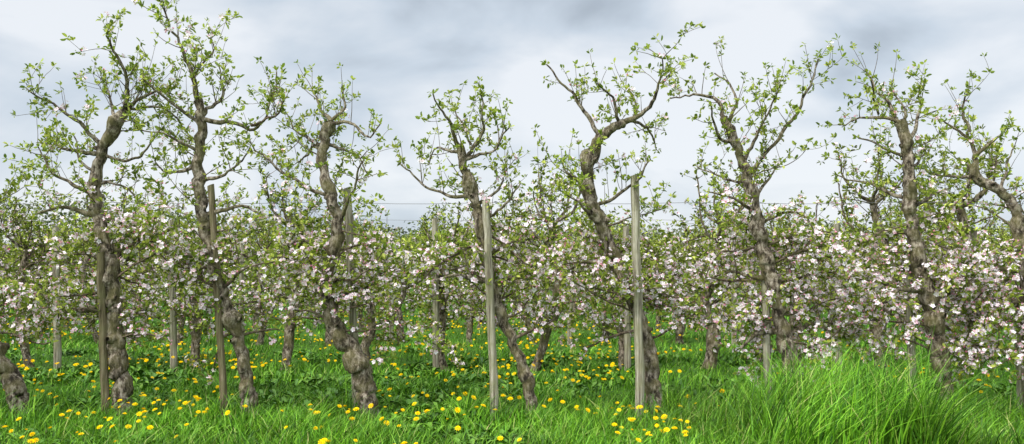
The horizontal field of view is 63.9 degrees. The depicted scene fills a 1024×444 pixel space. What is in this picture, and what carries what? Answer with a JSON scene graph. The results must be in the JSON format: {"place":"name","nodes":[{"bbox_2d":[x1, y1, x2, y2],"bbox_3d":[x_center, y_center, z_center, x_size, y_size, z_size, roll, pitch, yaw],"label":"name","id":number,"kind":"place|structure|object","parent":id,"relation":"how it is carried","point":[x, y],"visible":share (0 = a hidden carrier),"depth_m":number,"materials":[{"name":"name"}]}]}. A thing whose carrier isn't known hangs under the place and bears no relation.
{"place":"outdoors","nodes":[
{"label":"outdoors","id":0,"kind":"place"},
{"bbox_2d":[0,268,1023,443],"bbox_3d":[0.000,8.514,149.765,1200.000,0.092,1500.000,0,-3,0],"label":"ground","id":1,"kind":"structure","parent":0,"point":[304,332],"depth_m":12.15,"materials":[{"name":"green plant"}]},
{"bbox_2d":[0,245,33,338],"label":"apple tree","id":2,"kind":"object","parent":1,"relation":"on","point":[7,247],"visible":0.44,"depth_m":7.73,"materials":[{"name":"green plant"}]},
{"bbox_2d":[0,154,86,415],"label":"apple tree","id":3,"kind":"object","parent":1,"relation":"on","point":[11,380],"visible":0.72,"depth_m":7.63,"materials":[{"name":"green plant"}]},
{"bbox_2d":[0,177,95,367],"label":"apple tree","id":4,"kind":"object","parent":1,"relation":"on","point":[26,262],"visible":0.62,"depth_m":11.05,"materials":[{"name":"green plant"}]},
{"bbox_2d":[52,227,61,368],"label":"fence post","id":5,"kind":"object","parent":1,"relation":"on","point":[57,352],"visible":0.49,"depth_m":10.82,"materials":[{"name":"grey wood"}]},
{"bbox_2d":[96,251,109,415],"bbox_3d":[-3.771,1.091,7.579,0.162,1.639,0.088,0,-3,0],"label":"fence post","id":6,"kind":"object","parent":1,"relation":"on","point":[102,348],"visible":0.87,"depth_m":7.56,"materials":[{"name":"brown wood"}]},
{"bbox_2d":[1,7,209,418],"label":"apple tree","id":7,"kind":"object","parent":1,"relation":"on","point":[101,234],"visible":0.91,"depth_m":7.64,"materials":[{"name":"green plant"}]},
{"bbox_2d":[47,174,188,357],"bbox_3d":[-5.213,0.723,11.193,1.818,2.745,1.731,-1,-3,18],"label":"apple tree","id":8,"kind":"object","parent":1,"relation":"on","point":[126,260],"visible":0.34,"depth_m":11.05,"materials":[{"name":"green plant"}]},
{"bbox_2d":[168,219,177,371],"bbox_3d":[-4.485,1.009,10.864,0.153,2.110,0.099,0,-3,0],"label":"fence post","id":9,"kind":"object","parent":1,"relation":"on","point":[173,336],"visible":0.53,"depth_m":10.82,"materials":[{"name":"grey wood"}]},
{"bbox_2d":[147,222,252,368],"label":"apple tree","id":10,"kind":"object","parent":1,"relation":"on","point":[196,327],"visible":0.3,"depth_m":10.93,"materials":[{"name":"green plant"}]},
{"bbox_2d":[207,184,227,415],"bbox_3d":[-2.707,0.778,7.574,0.240,2.266,0.072,0,-3,0],"label":"fence post","id":11,"kind":"object","parent":1,"relation":"on","point":[218,316],"visible":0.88,"depth_m":7.55,"materials":[{"name":"grey wood"}]},
{"bbox_2d":[112,0,338,415],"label":"apple tree","id":12,"kind":"object","parent":1,"relation":"on","point":[232,318],"visible":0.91,"depth_m":7.58,"materials":[{"name":"green plant"}]},
{"bbox_2d":[239,234,244,342],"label":"fence post","id":13,"kind":"object","parent":1,"relation":"on","point":[241,276],"visible":0.25,"depth_m":14.14,"materials":[{"name":"grey wood"}]},
{"bbox_2d":[235,148,360,369],"bbox_3d":[-3.018,0.535,11.362,2.209,3.092,1.438,-1,-3,18],"label":"apple tree","id":14,"kind":"object","parent":1,"relation":"on","point":[288,345],"visible":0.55,"depth_m":11.19,"materials":[{"name":"green plant"}]},
{"bbox_2d":[202,59,441,417],"bbox_3d":[-1.616,0.097,7.612,1.785,3.581,1.667,-1,-3,28],"label":"apple tree","id":15,"kind":"object","parent":1,"relation":"on","point":[357,365],"visible":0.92,"depth_m":7.59,"materials":[{"name":"green plant"}]},
{"bbox_2d":[343,187,360,413],"bbox_3d":[-1.526,0.791,7.872,0.206,2.268,0.091,0,-3,0],"label":"fence post","id":16,"kind":"object","parent":1,"relation":"on","point":[349,264],"visible":0.48,"depth_m":7.86,"materials":[{"name":"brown wood"}]},
{"bbox_2d":[314,207,426,362],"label":"apple tree","id":17,"kind":"object","parent":1,"relation":"on","point":[367,340],"visible":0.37,"depth_m":10.94,"materials":[{"name":"green plant"}]},
{"bbox_2d":[389,234,393,342],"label":"fence post","id":18,"kind":"object","parent":1,"relation":"on","point":[390,329],"visible":0.13,"depth_m":14.10,"materials":[{"name":"grey wood"}]},
{"bbox_2d":[432,217,439,367],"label":"fence post","id":19,"kind":"object","parent":1,"relation":"on","point":[435,307],"visible":0.54,"depth_m":10.82,"materials":[{"name":"grey wood"}]},
{"bbox_2d":[400,191,493,373],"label":"apple tree","id":20,"kind":"object","parent":1,"relation":"on","point":[444,299],"visible":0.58,"depth_m":10.83,"materials":[{"name":"green plant"}]},
{"bbox_2d":[382,76,591,417],"bbox_3d":[-0.215,0.268,7.794,1.893,3.285,1.296,0,-3,0],"label":"apple tree","id":21,"kind":"object","parent":1,"relation":"on","point":[469,186],"visible":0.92,"depth_m":7.63,"materials":[{"name":"green plant"}]},
{"bbox_2d":[482,199,498,420],"bbox_3d":[-0.194,0.845,7.549,0.166,2.131,0.087,0,-3,0],"label":"fence post","id":22,"kind":"object","parent":1,"relation":"on","point":[491,334],"visible":0.88,"depth_m":7.52,"materials":[{"name":"grey wood"}]},
{"bbox_2d":[0,202,1023,220],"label":"trellis wire","id":23,"kind":"object","parent":22,"relation":"attached to","point":[509,202],"visible":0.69,"depth_m":7.75,"materials":[{"name":"grey metal"}]},
{"bbox_2d":[2,309,1006,443],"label":"dandelions","id":24,"kind":"object","parent":1,"relation":"on","point":[322,441],"visible":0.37,"depth_m":8.66,"materials":[{"name":"yellow plant"}]},
{"bbox_2d":[0,195,1010,268],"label":"distant tree line","id":25,"kind":"object","parent":1,"relation":"on","point":[195,222],"visible":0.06,"depth_m":76.03,"materials":[{"name":"plant"}]},
{"bbox_2d":[0,186,1012,345],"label":"distant apple orchard","id":26,"kind":"object","parent":1,"relation":"on","point":[265,236],"visible":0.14,"depth_m":14.59,"materials":[{"name":"green plant"}]},
{"bbox_2d":[0,347,1023,443],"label":"weeds","id":27,"kind":"object","parent":1,"relation":"on","point":[425,370],"visible":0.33,"depth_m":9.19,"materials":[{"name":"green plant"}]},
{"bbox_2d":[473,141,616,370],"bbox_3d":[0.574,0.472,11.010,1.516,3.198,2.329,-1,-3,21],"label":"apple tree","id":28,"kind":"object","parent":1,"relation":"on","point":[552,225],"visible":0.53,"depth_m":10.90,"materials":[{"name":"green plant"}]},
{"bbox_2d":[567,235,572,344],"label":"fence post","id":29,"kind":"object","parent":1,"relation":"on","point":[568,330],"visible":0.27,"depth_m":14.11,"materials":[{"name":"grey wood"}]},
{"bbox_2d":[530,21,711,414],"bbox_3d":[1.029,0.086,7.845,1.681,3.627,1.538,-1,-3,15],"label":"apple tree","id":30,"kind":"object","parent":1,"relation":"on","point":[621,281],"visible":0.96,"depth_m":7.69,"materials":[{"name":"green plant"}]},
{"bbox_2d":[571,219,676,368],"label":"apple tree","id":31,"kind":"object","parent":1,"relation":"on","point":[621,326],"visible":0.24,"depth_m":10.97,"materials":[{"name":"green plant"}]},
{"bbox_2d":[623,225,630,370],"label":"fence post","id":32,"kind":"object","parent":1,"relation":"on","point":[627,348],"visible":0.48,"depth_m":10.81,"materials":[{"name":"grey wood"}]},
{"bbox_2d":[631,174,644,418],"bbox_3d":[1.154,0.728,7.525,0.115,2.359,0.094,0,-3,0],"label":"fence post","id":33,"kind":"object","parent":1,"relation":"on","point":[638,319],"visible":0.88,"depth_m":7.49,"materials":[{"name":"grey wood"}]},
{"bbox_2d":[642,156,760,368],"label":"apple tree","id":34,"kind":"object","parent":1,"relation":"on","point":[712,351],"visible":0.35,"depth_m":10.88,"materials":[{"name":"green plant"}]},
{"bbox_2d":[731,239,736,344],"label":"fence post","id":35,"kind":"object","parent":1,"relation":"on","point":[733,341],"visible":0.23,"depth_m":14.12,"materials":[{"name":"grey wood"}]},
{"bbox_2d":[761,242,771,392],"bbox_3d":[2.424,1.023,7.812,0.096,1.795,0.087,0,-3,0],"label":"fence post","id":36,"kind":"object","parent":1,"relation":"on","point":[766,340],"visible":0.43,"depth_m":7.78,"materials":[{"name":"grey wood"}]},
{"bbox_2d":[645,33,920,387],"bbox_3d":[2.527,0.029,7.820,2.427,3.762,1.608,-1,-3,27],"label":"apple tree","id":37,"kind":"object","parent":1,"relation":"on","point":[765,261],"visible":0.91,"depth_m":7.75,"materials":[{"name":"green plant"}]},
{"bbox_2d":[733,190,859,358],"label":"apple tree","id":38,"kind":"object","parent":1,"relation":"on","point":[786,268],"visible":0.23,"depth_m":11.11,"materials":[{"name":"green plant"}]},
{"bbox_2d":[833,222,842,369],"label":"fence post","id":39,"kind":"object","parent":1,"relation":"on","point":[836,226],"visible":0.23,"depth_m":10.83,"materials":[{"name":"grey wood"}]},
{"bbox_2d":[811,123,981,368],"bbox_3d":[5.125,0.398,11.037,2.118,3.395,1.497,-2,-3,30],"label":"apple tree","id":40,"kind":"object","parent":1,"relation":"on","point":[872,200],"visible":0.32,"depth_m":11.01,"materials":[{"name":"green plant"}]},
{"bbox_2d":[905,254,916,397],"bbox_3d":[3.817,1.071,7.857,0.087,1.702,0.088,0,-3,0],"label":"fence post","id":41,"kind":"object","parent":1,"relation":"on","point":[912,351],"visible":0.3,"depth_m":7.84,"materials":[{"name":"grey wood"}]},
{"bbox_2d":[816,41,1022,407],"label":"apple tree","id":42,"kind":"object","parent":1,"relation":"on","point":[933,302],"visible":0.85,"depth_m":7.70,"materials":[{"name":"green plant"}]},
{"bbox_2d":[876,114,1022,369],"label":"apple tree","id":43,"kind":"object","parent":1,"relation":"on","point":[961,215],"visible":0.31,"depth_m":10.64,"materials":[{"name":"green plant"}]},
{"bbox_2d":[914,52,1023,383],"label":"apple tree","id":44,"kind":"object","parent":1,"relation":"on","point":[994,319],"visible":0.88,"depth_m":7.71,"materials":[{"name":"green plant"}]},
{"bbox_2d":[970,227,979,369],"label":"fence post","id":45,"kind":"object","parent":1,"relation":"on","point":[975,234],"visible":0.09,"depth_m":10.87,"materials":[{"name":"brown wood"}]},
{"bbox_2d":[1001,181,1023,263],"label":"apple tree","id":46,"kind":"object","parent":1,"relation":"on","point":[1020,198],"visible":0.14,"depth_m":11.17,"materials":[{"name":"green plant"}]},
{"bbox_2d":[1012,242,1023,410],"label":"fence post","id":47,"kind":"object","parent":1,"relation":"on","point":[1020,384],"visible":0.19,"depth_m":7.82,"materials":[{"name":"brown wood"}]},
{"bbox_2d":[0,0,1023,248],"label":"sky","id":48,"kind":"structure","parent":0,"point":[397,52],"materials":[{"name":"grey"}]}
]}

